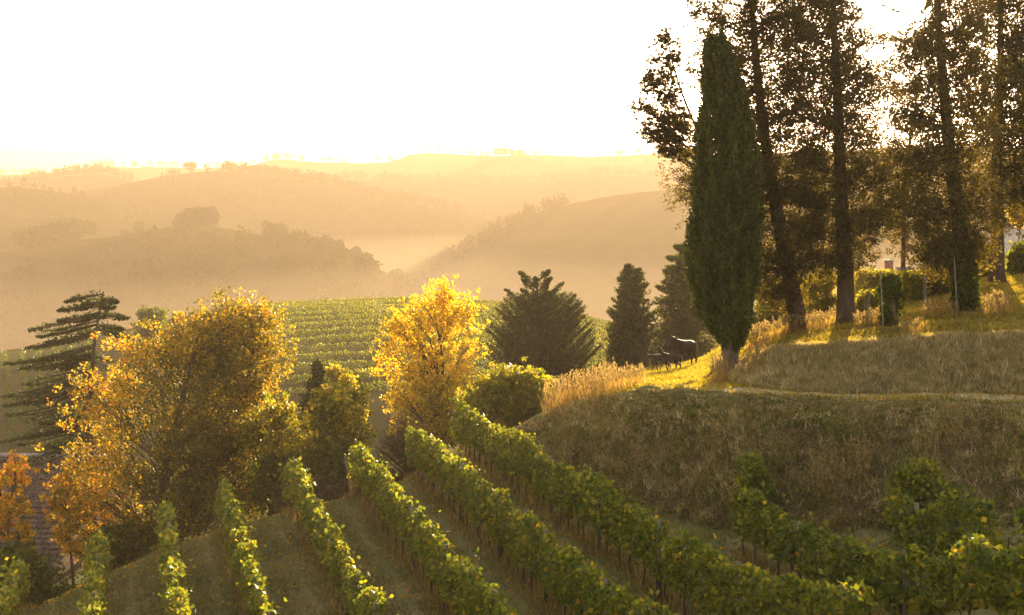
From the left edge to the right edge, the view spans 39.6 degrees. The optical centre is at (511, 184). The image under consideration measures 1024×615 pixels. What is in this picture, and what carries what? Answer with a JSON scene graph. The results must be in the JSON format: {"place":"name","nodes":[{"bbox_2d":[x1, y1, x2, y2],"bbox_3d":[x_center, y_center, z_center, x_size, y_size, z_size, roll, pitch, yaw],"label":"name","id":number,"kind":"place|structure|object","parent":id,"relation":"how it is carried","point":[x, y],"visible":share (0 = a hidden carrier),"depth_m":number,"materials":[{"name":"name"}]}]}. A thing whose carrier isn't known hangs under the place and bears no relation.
{"place":"outdoors","nodes":[
{"label":"outdoors","id":0,"kind":"place"},
{"bbox_2d":[0,187,162,251],"bbox_3d":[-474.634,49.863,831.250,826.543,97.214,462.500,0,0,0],"label":"hills","id":1,"kind":"structure","parent":0,"point":[34,210],"depth_m":784.57,"materials":[{"name":"plant"}]},
{"bbox_2d":[3,177,169,230],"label":"forest","id":2,"kind":"object","parent":1,"relation":"on","point":[71,193],"visible":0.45,"depth_m":817.60,"materials":[{"name":"plant"}]},
{"bbox_2d":[0,174,368,196],"bbox_3d":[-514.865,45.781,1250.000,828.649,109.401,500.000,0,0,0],"label":"hills","id":3,"kind":"structure","parent":0,"point":[83,182],"depth_m":1164.00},
{"bbox_2d":[0,163,134,187],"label":"forest","id":4,"kind":"object","parent":3,"relation":"on","point":[36,176],"visible":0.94,"depth_m":1184.57,"materials":[{"name":"plant"}]},
{"bbox_2d":[0,225,405,349],"bbox_3d":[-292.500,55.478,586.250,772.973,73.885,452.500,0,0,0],"label":"hills","id":5,"kind":"structure","parent":0,"point":[256,270],"depth_m":556.51,"materials":[{"name":"plant"}]},
{"bbox_2d":[9,217,87,249],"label":"forest","id":6,"kind":"object","parent":5,"relation":"on","point":[62,231],"visible":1,"depth_m":635.48,"materials":[{"name":"plant"}]},
{"bbox_2d":[85,220,96,238],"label":"hill tree","id":7,"kind":"object","parent":5,"relation":"on","point":[91,226],"visible":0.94,"depth_m":664.17,"materials":[{"name":"beige plant"}]},
{"bbox_2d":[132,219,145,231],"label":"hill tree","id":8,"kind":"object","parent":5,"relation":"on","point":[136,228],"visible":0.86,"depth_m":689.27,"materials":[{"name":"beige plant"}]},
{"bbox_2d":[171,205,220,226],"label":"tree clump","id":9,"kind":"object","parent":5,"relation":"on","point":[202,216],"visible":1,"depth_m":640.47,"materials":[{"name":"plant"}]},
{"bbox_2d":[0,225,414,349],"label":"forest","id":10,"kind":"object","parent":5,"relation":"on","point":[15,280],"visible":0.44,"depth_m":539.38,"materials":[{"name":"plant"}]},
{"bbox_2d":[261,220,424,297],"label":"forest","id":11,"kind":"object","parent":5,"relation":"on","point":[280,235],"visible":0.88,"depth_m":607.99,"materials":[{"name":"plant"}]},
{"bbox_2d":[70,171,494,275],"bbox_3d":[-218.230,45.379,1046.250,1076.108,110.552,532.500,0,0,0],"label":"hills","id":12,"kind":"structure","parent":0,"point":[365,234],"depth_m":962.13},
{"bbox_2d":[182,161,196,172],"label":"hill tree","id":13,"kind":"object","parent":12,"relation":"on","point":[188,163],"visible":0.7,"depth_m":1049.32,"materials":[{"name":"beige plant"}]},
{"bbox_2d":[148,160,506,276],"bbox_3d":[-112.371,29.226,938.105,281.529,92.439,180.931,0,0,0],"label":"forest","id":14,"kind":"object","parent":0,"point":[345,240],"visible":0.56,"depth_m":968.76,"materials":[{"name":"plant"}]},
{"bbox_2d":[0,298,717,501],"bbox_3d":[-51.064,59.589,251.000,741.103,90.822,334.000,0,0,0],"label":"vineyard hill","id":15,"kind":"structure","parent":0,"point":[376,418],"depth_m":136.72,"materials":[{"name":"green plant"}]},
{"bbox_2d":[0,350,17,459],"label":"vine row","id":16,"kind":"object","parent":15,"relation":"on","point":[7,375],"visible":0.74,"depth_m":143.76,"materials":[{"name":"green plant"}]},
{"bbox_2d":[18,348,33,452],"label":"vine row","id":17,"kind":"object","parent":15,"relation":"on","point":[29,449],"visible":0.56,"depth_m":144.18,"materials":[{"name":"green plant"}]},
{"bbox_2d":[35,349,50,452],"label":"vine row","id":18,"kind":"object","parent":15,"relation":"on","point":[40,373],"visible":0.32,"depth_m":146.28,"materials":[{"name":"green plant"}]},
{"bbox_2d":[50,346,67,453],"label":"vine row","id":19,"kind":"object","parent":15,"relation":"on","point":[55,349],"visible":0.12,"depth_m":153.35,"materials":[{"name":"green plant"}]},
{"bbox_2d":[84,338,100,443],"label":"vine row","id":20,"kind":"object","parent":15,"relation":"on","point":[94,378],"visible":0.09,"depth_m":141.45,"materials":[{"name":"green plant"}]},
{"bbox_2d":[129,305,168,356],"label":"poplar clump","id":21,"kind":"object","parent":15,"relation":"on","point":[149,313],"visible":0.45,"depth_m":149.20,"materials":[{"name":"green plant"}]},
{"bbox_2d":[269,380,465,398],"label":"vine row","id":22,"kind":"object","parent":15,"relation":"on","point":[370,385],"visible":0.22,"depth_m":111.78,"materials":[{"name":"green plant"}]},
{"bbox_2d":[271,367,480,385],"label":"vine row","id":23,"kind":"object","parent":15,"relation":"on","point":[307,376],"visible":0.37,"depth_m":116.81,"materials":[{"name":"green plant"}]},
{"bbox_2d":[269,358,491,374],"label":"vine row","id":24,"kind":"object","parent":15,"relation":"on","point":[356,366],"visible":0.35,"depth_m":121.59,"materials":[{"name":"green plant"}]},
{"bbox_2d":[263,348,497,365],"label":"vine row","id":25,"kind":"object","parent":15,"relation":"on","point":[338,353],"visible":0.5,"depth_m":126.55,"materials":[{"name":"green plant"}]},
{"bbox_2d":[265,341,583,375],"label":"vine row","id":26,"kind":"object","parent":15,"relation":"on","point":[334,347],"visible":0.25,"depth_m":131.40,"materials":[{"name":"green plant"}]},
{"bbox_2d":[246,296,613,324],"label":"vine row","id":27,"kind":"object","parent":15,"relation":"on","point":[373,300],"visible":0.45,"depth_m":169.89,"materials":[{"name":"green plant"}]},
{"bbox_2d":[260,318,605,356],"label":"vine row","id":28,"kind":"object","parent":15,"relation":"on","point":[368,321],"visible":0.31,"depth_m":146.07,"materials":[{"name":"green plant"}]},
{"bbox_2d":[261,307,607,341],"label":"vine row","id":29,"kind":"object","parent":15,"relation":"on","point":[320,312],"visible":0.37,"depth_m":155.72,"materials":[{"name":"green plant"}]},
{"bbox_2d":[269,324,606,362],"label":"vine row","id":30,"kind":"object","parent":15,"relation":"on","point":[375,330],"visible":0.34,"depth_m":141.22,"materials":[{"name":"green plant"}]},
{"bbox_2d":[278,331,602,369],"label":"vine row","id":31,"kind":"object","parent":15,"relation":"on","point":[345,338],"visible":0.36,"depth_m":136.29,"materials":[{"name":"green plant"}]},
{"bbox_2d":[272,312,608,346],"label":"vine row","id":32,"kind":"object","parent":15,"relation":"on","point":[336,316],"visible":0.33,"depth_m":150.92,"materials":[{"name":"green plant"}]},
{"bbox_2d":[270,303,610,334],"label":"vine row","id":33,"kind":"object","parent":15,"relation":"on","point":[379,306],"visible":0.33,"depth_m":160.53,"materials":[{"name":"green plant"}]},
{"bbox_2d":[272,299,611,330],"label":"vine row","id":34,"kind":"object","parent":15,"relation":"on","point":[351,301],"visible":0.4,"depth_m":165.27,"materials":[{"name":"green plant"}]},
{"bbox_2d":[405,193,569,284],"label":"forest","id":35,"kind":"object","parent":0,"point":[495,231],"visible":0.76,"depth_m":794.22,"materials":[{"name":"plant"}]},
{"bbox_2d":[0,0,1020,174],"label":"sky","id":36,"kind":"structure","parent":0,"point":[82,82],"materials":[{"name":"white"}]},
{"bbox_2d":[0,147,1021,186],"bbox_3d":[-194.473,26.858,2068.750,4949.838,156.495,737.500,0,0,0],"label":"hills","id":37,"kind":"structure","parent":0,"point":[430,163],"depth_m":1897.62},
{"bbox_2d":[0,146,657,174],"bbox_3d":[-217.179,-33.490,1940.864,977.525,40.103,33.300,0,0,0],"label":"forest","id":38,"kind":"object","parent":37,"relation":"on","point":[276,156],"visible":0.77,"depth_m":1939.67,"materials":[{"name":"plant"}]},
{"bbox_2d":[20,280,1023,614],"bbox_3d":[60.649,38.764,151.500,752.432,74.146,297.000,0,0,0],"label":"ground","id":39,"kind":"structure","parent":0,"point":[216,578],"depth_m":42.47,"materials":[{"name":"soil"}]},
{"bbox_2d":[0,556,35,614],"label":"vine row","id":40,"kind":"object","parent":39,"relation":"on","point":[14,590],"visible":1,"depth_m":41.29,"materials":[{"name":"green plant"}]},
{"bbox_2d":[0,449,41,562],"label":"maple tree","id":41,"kind":"object","parent":39,"relation":"on","point":[9,505],"visible":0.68,"depth_m":53.97,"materials":[{"name":"orange plant"}]},
{"bbox_2d":[0,538,78,607],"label":"shrub","id":42,"kind":"object","parent":39,"relation":"on","point":[41,591],"visible":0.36,"depth_m":51.77,"materials":[{"name":"green plant"}]},
{"bbox_2d":[39,467,91,587],"bbox_3d":[-17.521,13.777,56.092,2.204,5.261,2.078,0,0,0],"label":"maple tree","id":43,"kind":"object","parent":39,"relation":"on","point":[68,526],"visible":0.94,"depth_m":55.91,"materials":[{"name":"orange plant"}]},
{"bbox_2d":[0,289,132,530],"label":"cedar tree","id":44,"kind":"object","parent":39,"relation":"on","point":[71,358],"visible":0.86,"depth_m":65.92,"materials":[{"name":"green plant"}]},
{"bbox_2d":[0,453,153,585],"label":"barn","id":45,"kind":"structure","parent":39,"relation":"on","point":[38,520],"depth_m":76.67,"materials":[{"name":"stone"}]},
{"bbox_2d":[76,528,124,614],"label":"vine row","id":46,"kind":"object","parent":39,"relation":"on","point":[96,571],"visible":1,"depth_m":40.53,"materials":[{"name":"green plant"}]},
{"bbox_2d":[78,513,158,570],"bbox_3d":[-15.805,14.844,58.099,4.187,2.520,3.385,0,0,0],"label":"shrub","id":47,"kind":"object","parent":39,"relation":"on","point":[123,545],"visible":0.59,"depth_m":57.44,"materials":[{"name":"green plant"}]},
{"bbox_2d":[33,294,261,564],"bbox_3d":[-15.373,10.695,60.130,9.679,12.182,8.073,0,0,0],"label":"maple tree","id":48,"kind":"object","parent":39,"relation":"on","point":[170,438],"visible":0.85,"depth_m":59.14,"materials":[{"name":"plant"}]},
{"bbox_2d":[148,496,195,614],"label":"vine row","id":49,"kind":"object","parent":39,"relation":"on","point":[172,581],"visible":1,"depth_m":39.57,"materials":[{"name":"green plant"}]},
{"bbox_2d":[166,311,188,372],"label":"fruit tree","id":50,"kind":"object","parent":39,"relation":"on","point":[173,313],"visible":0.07,"depth_m":119.69,"materials":[{"name":"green plant"}]},
{"bbox_2d":[171,285,299,532],"bbox_3d":[-12.137,10.288,61.927,5.941,11.705,5.108,0,0,0],"label":"lime tree","id":51,"kind":"object","parent":39,"relation":"on","point":[261,384],"visible":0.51,"depth_m":61.22,"materials":[{"name":"yellow plant"}]},
{"bbox_2d":[201,475,286,614],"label":"vine row","id":52,"kind":"object","parent":39,"relation":"on","point":[243,563],"visible":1,"depth_m":40.74,"materials":[{"name":"green plant"}]},
{"bbox_2d":[232,389,312,519],"bbox_3d":[-9.811,11.583,60.008,3.490,5.982,3.637,0,0,31],"label":"acacia tree","id":53,"kind":"object","parent":39,"relation":"on","point":[263,479],"visible":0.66,"depth_m":59.42,"materials":[{"name":"green plant"}]},
{"bbox_2d":[270,471,348,512],"bbox_3d":[-7.660,12.535,55.950,3.864,2.170,3.557,0,0,0],"label":"bush","id":54,"kind":"object","parent":39,"relation":"on","point":[323,493],"visible":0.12,"depth_m":55.90,"materials":[{"name":"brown plant"}]},
{"bbox_2d":[297,358,330,436],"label":"tree","id":55,"kind":"object","parent":39,"relation":"on","point":[317,379],"visible":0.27,"depth_m":73.72,"materials":[{"name":"green plant"}]},
{"bbox_2d":[273,456,398,614],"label":"vine row","id":56,"kind":"object","parent":39,"relation":"on","point":[330,548],"visible":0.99,"depth_m":40.48,"materials":[{"name":"green plant"}]},
{"bbox_2d":[293,374,390,496],"bbox_3d":[-7.270,10.973,59.089,3.560,6.213,3.935,0,0,20],"label":"fruit tree","id":57,"kind":"object","parent":39,"relation":"on","point":[331,413],"visible":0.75,"depth_m":58.31,"materials":[{"name":"green plant"}]},
{"bbox_2d":[321,363,369,437],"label":"fruit tree","id":58,"kind":"object","parent":39,"relation":"on","point":[334,373],"visible":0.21,"depth_m":77.68,"materials":[{"name":"yellow plant"}]},
{"bbox_2d":[347,478,358,495],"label":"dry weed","id":59,"kind":"object","parent":39,"relation":"on","point":[353,486],"visible":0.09,"depth_m":51.62,"materials":[{"name":"brown plant"}]},
{"bbox_2d":[370,412,447,481],"bbox_3d":[-4.569,11.831,61.923,3.591,3.753,3.424,0,0,0],"label":"bare bush","id":60,"kind":"object","parent":39,"relation":"on","point":[398,446],"visible":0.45,"depth_m":61.72,"materials":[{"name":"brown plant"}]},
{"bbox_2d":[368,274,492,451],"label":"birch tree","id":61,"kind":"object","parent":39,"relation":"on","point":[424,399],"visible":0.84,"depth_m":69.23,"materials":[{"name":"yellow plant"}]},
{"bbox_2d":[339,430,521,614],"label":"vine row","id":62,"kind":"object","parent":39,"relation":"on","point":[445,570],"visible":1,"depth_m":39.48,"materials":[{"name":"green plant"}]},
{"bbox_2d":[444,356,565,449],"bbox_3d":[-0.192,10.209,63.102,5.648,5.264,4.925,0,0,0],"label":"walnut tree","id":63,"kind":"object","parent":39,"relation":"on","point":[501,395],"visible":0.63,"depth_m":61.93,"materials":[{"name":"green plant"}]},
{"bbox_2d":[34,283,1023,614],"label":"fallen leaves","id":64,"kind":"object","parent":39,"relation":"on","point":[530,507],"visible":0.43,"depth_m":43.57,"materials":[{"name":"plant"}]},
{"bbox_2d":[399,416,678,614],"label":"vine row","id":65,"kind":"object","parent":39,"relation":"on","point":[461,484],"visible":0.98,"depth_m":38.72,"materials":[{"name":"green plant"}]},
{"bbox_2d":[478,268,605,399],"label":"spruce tree","id":66,"kind":"object","parent":39,"relation":"on","point":[546,330],"visible":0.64,"depth_m":87.26,"materials":[{"name":"green plant"}]},
{"bbox_2d":[602,262,658,374],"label":"spruce tree","id":67,"kind":"object","parent":39,"relation":"on","point":[631,335],"visible":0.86,"depth_m":91.39,"materials":[{"name":"green plant"}]},
{"bbox_2d":[644,354,673,370],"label":"foal","id":68,"kind":"object","parent":39,"relation":"on","point":[656,358],"visible":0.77,"depth_m":69.83},
{"bbox_2d":[451,400,878,614],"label":"vine row","id":69,"kind":"object","parent":39,"relation":"on","point":[613,518],"visible":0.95,"depth_m":36.61,"materials":[{"name":"green plant"}]},
{"bbox_2d":[655,346,682,369],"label":"foal","id":70,"kind":"object","parent":39,"relation":"on","point":[666,357],"visible":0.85,"depth_m":68.88},
{"bbox_2d":[624,25,722,357],"bbox_3d":[6.705,0.444,58.036,4.395,14.024,1.727,0,0,0],"label":"pine tree","id":71,"kind":"object","parent":39,"relation":"on","point":[671,127],"visible":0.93,"depth_m":57.88,"materials":[{"name":"green plant"}]},
{"bbox_2d":[668,336,697,364],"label":"horse","id":72,"kind":"object","parent":39,"relation":"on","point":[689,347],"visible":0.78,"depth_m":70.16},
{"bbox_2d":[648,243,719,366],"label":"spruce tree","id":73,"kind":"object","parent":39,"relation":"on","point":[682,322],"visible":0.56,"depth_m":95.34,"materials":[{"name":"green plant"}]},
{"bbox_2d":[681,28,766,375],"bbox_3d":[7.570,0.646,50.994,3.082,12.470,3.055,0,0,0],"label":"cypress tree","id":74,"kind":"object","parent":39,"relation":"on","point":[725,288],"visible":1,"depth_m":50.34,"materials":[{"name":"green plant"}]},
{"bbox_2d":[655,0,853,332],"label":"pine tree","id":75,"kind":"object","parent":39,"relation":"on","point":[778,263],"visible":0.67,"depth_m":53.27,"materials":[{"name":"green plant"}]},
{"bbox_2d":[733,449,776,517],"bbox_3d":[6.618,8.306,38.596,1.264,2.343,1.605,0,0,0],"label":"shrub","id":76,"kind":"object","parent":39,"relation":"on","point":[755,473],"visible":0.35,"depth_m":38.36,"materials":[{"name":"green plant"}]},
{"bbox_2d":[504,328,1023,532],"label":"bank grass","id":77,"kind":"structure","parent":39,"relation":"on","point":[827,367],"depth_m":43.47,"materials":[{"name":"brown plant"}]},
{"bbox_2d":[538,286,1012,463],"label":"tall grass","id":78,"kind":"structure","parent":39,"relation":"on","point":[605,379],"depth_m":52.45,"materials":[{"name":"beige plant"}]},
{"bbox_2d":[751,275,832,331],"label":"shrub","id":79,"kind":"object","parent":39,"relation":"on","point":[761,317],"visible":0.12,"depth_m":75.16,"materials":[{"name":"green plant"}]},
{"bbox_2d":[577,389,1023,510],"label":"tall grass","id":80,"kind":"structure","parent":39,"relation":"on","point":[856,460],"depth_m":38.97,"materials":[{"name":"plant"}]},
{"bbox_2d":[589,259,1023,402],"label":"terrace grass","id":81,"kind":"structure","parent":39,"relation":"on","point":[692,371],"depth_m":49.54,"materials":[{"name":"plant"}]},
{"bbox_2d":[800,268,836,314],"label":"shrub","id":82,"kind":"object","parent":39,"relation":"on","point":[829,297],"visible":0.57,"depth_m":65.54,"materials":[{"name":"green plant"}]},
{"bbox_2d":[762,0,916,323],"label":"pine tree","id":83,"kind":"object","parent":39,"relation":"on","point":[842,117],"visible":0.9,"depth_m":53.18,"materials":[{"name":"green plant"}]},
{"bbox_2d":[855,288,880,311],"bbox_3d":[14.546,5.104,58.053,1.725,1.785,1.559,0,0,0],"label":"shrub","id":84,"kind":"object","parent":39,"relation":"on","point":[859,302],"visible":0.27,"depth_m":57.72,"materials":[{"name":"green plant"}]},
{"bbox_2d":[723,481,1023,614],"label":"vine row","id":85,"kind":"object","parent":39,"relation":"on","point":[762,521],"visible":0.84,"depth_m":29.27,"materials":[{"name":"green plant"}]},
{"bbox_2d":[854,267,900,291],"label":"shrub","id":86,"kind":"object","parent":39,"relation":"on","point":[874,281],"visible":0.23,"depth_m":77.44,"materials":[{"name":"green plant"}]},
{"bbox_2d":[880,272,883,328],"bbox_3d":[12.751,4.200,49.000,0.164,2.385,0.050,0,0,0],"label":"garden post","id":87,"kind":"object","parent":39,"relation":"on","point":[881,302],"visible":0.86,"depth_m":48.98,"materials":[{"name":"brown wood"}]},
{"bbox_2d":[883,259,892,270],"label":"brick pillar","id":88,"kind":"structure","parent":39,"relation":"on","point":[888,263],"depth_m":109.72,"materials":[{"name":"brown brick"}]},
{"bbox_2d":[873,273,905,326],"bbox_3d":[13.312,4.178,50.050,0.978,2.085,1.017,0,0,-18],"label":"ivy stump","id":89,"kind":"object","parent":39,"relation":"on","point":[892,293],"visible":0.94,"depth_m":49.77,"materials":[{"name":"green plant"}]},
{"bbox_2d":[855,0,946,271],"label":"pine tree","id":90,"kind":"object","parent":39,"relation":"on","point":[898,236],"visible":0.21,"depth_m":65.93,"materials":[{"name":"green plant"}]},
{"bbox_2d":[896,268,932,304],"bbox_3d":[16.935,4.556,59.986,1.748,2.154,1.608,0,0,0],"label":"shrub","id":91,"kind":"object","parent":39,"relation":"on","point":[912,286],"visible":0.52,"depth_m":59.62,"materials":[{"name":"green plant"}]},
{"bbox_2d":[880,456,962,529],"bbox_3d":[10.294,7.755,35.629,2.231,1.979,1.988,0,0,0],"label":"shrub","id":92,"kind":"object","parent":39,"relation":"on","point":[926,481],"visible":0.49,"depth_m":35.31,"materials":[{"name":"green plant"}]},
{"bbox_2d":[923,273,926,301],"bbox_3d":[16.842,4.263,58.000,0.133,1.404,0.140,0,0,0],"label":"fence post","id":93,"kind":"object","parent":39,"relation":"on","point":[924,289],"visible":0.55,"depth_m":57.96,"materials":[{"name":"grey wood"}]},
{"bbox_2d":[924,265,950,295],"bbox_3d":[18.169,3.681,60.020,1.762,2.762,1.756,0,0,0],"label":"shrub","id":94,"kind":"object","parent":39,"relation":"on","point":[939,288],"visible":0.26,"depth_m":59.48,"materials":[{"name":"green plant"}]},
{"bbox_2d":[858,0,1023,311],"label":"pine tree","id":95,"kind":"object","parent":39,"relation":"on","point":[949,152],"visible":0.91,"depth_m":51.43,"materials":[{"name":"green plant"}]},
{"bbox_2d":[884,485,1023,589],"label":"vine row","id":96,"kind":"object","parent":39,"relation":"on","point":[916,518],"visible":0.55,"depth_m":31.87,"materials":[{"name":"green plant"}]},
{"bbox_2d":[954,257,957,313],"bbox_3d":[15.920,3.827,51.000,0.164,2.452,0.050,0,0,0],"label":"garden post","id":97,"kind":"object","parent":39,"relation":"on","point":[955,286],"visible":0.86,"depth_m":50.98,"materials":[{"name":"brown wood"}]},
{"bbox_2d":[975,244,989,277],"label":"shrub","id":98,"kind":"object","parent":39,"relation":"on","point":[985,274],"visible":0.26,"depth_m":63.52,"materials":[{"name":"green plant"}]},
{"bbox_2d":[953,0,1023,282],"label":"pine tree","id":99,"kind":"object","parent":39,"relation":"on","point":[1012,39],"visible":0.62,"depth_m":57.48,"materials":[{"name":"green plant"}]},
{"bbox_2d":[969,207,1023,255],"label":"house","id":100,"kind":"structure","parent":39,"relation":"on","point":[1013,237],"depth_m":115.74,"materials":[{"name":"paint"}]},
{"bbox_2d":[1005,239,1023,274],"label":"shrub","id":101,"kind":"object","parent":39,"relation":"on","point":[1014,256],"visible":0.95,"depth_m":61.77,"materials":[{"name":"green plant"}]},
{"bbox_2d":[1005,200,1023,243],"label":"shrub","id":102,"kind":"object","parent":39,"relation":"on","point":[1021,218],"visible":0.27,"depth_m":73.82,"materials":[{"name":"green plant"}]},
{"bbox_2d":[325,175,1005,226],"bbox_3d":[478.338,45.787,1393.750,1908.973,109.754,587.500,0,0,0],"label":"hills","id":103,"kind":"structure","parent":0,"point":[493,201],"depth_m":1287.88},
{"bbox_2d":[284,165,693,186],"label":"forest","id":104,"kind":"object","parent":103,"relation":"on","point":[478,178],"visible":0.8,"depth_m":1336.16,"materials":[{"name":"plant"}]},
{"bbox_2d":[417,190,950,331],"bbox_3d":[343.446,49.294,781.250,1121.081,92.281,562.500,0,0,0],"label":"hills","id":105,"kind":"structure","parent":0,"point":[585,251],"depth_m":714.64,"materials":[{"name":"plant"}]},
{"bbox_2d":[432,156,1017,197],"bbox_3d":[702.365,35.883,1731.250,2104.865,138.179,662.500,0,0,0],"label":"hills","id":106,"kind":"structure","parent":0,"point":[528,168],"depth_m":1603.43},
{"bbox_2d":[446,148,691,174],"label":"forest","id":107,"kind":"object","parent":106,"relation":"on","point":[647,160],"visible":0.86,"depth_m":1640.24,"materials":[{"name":"plant"}]},
{"bbox_2d":[493,147,520,154],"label":"hilltop village","id":108,"kind":"object","parent":107,"relation":"on","point":[502,150],"visible":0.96,"depth_m":1646.00,"materials":[{"name":"beige tile"}]},
{"bbox_2d":[644,384,1023,401],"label":"path","id":109,"kind":"structure","parent":0,"point":[865,395],"depth_m":43.04,"materials":[{"name":"beige soil"}]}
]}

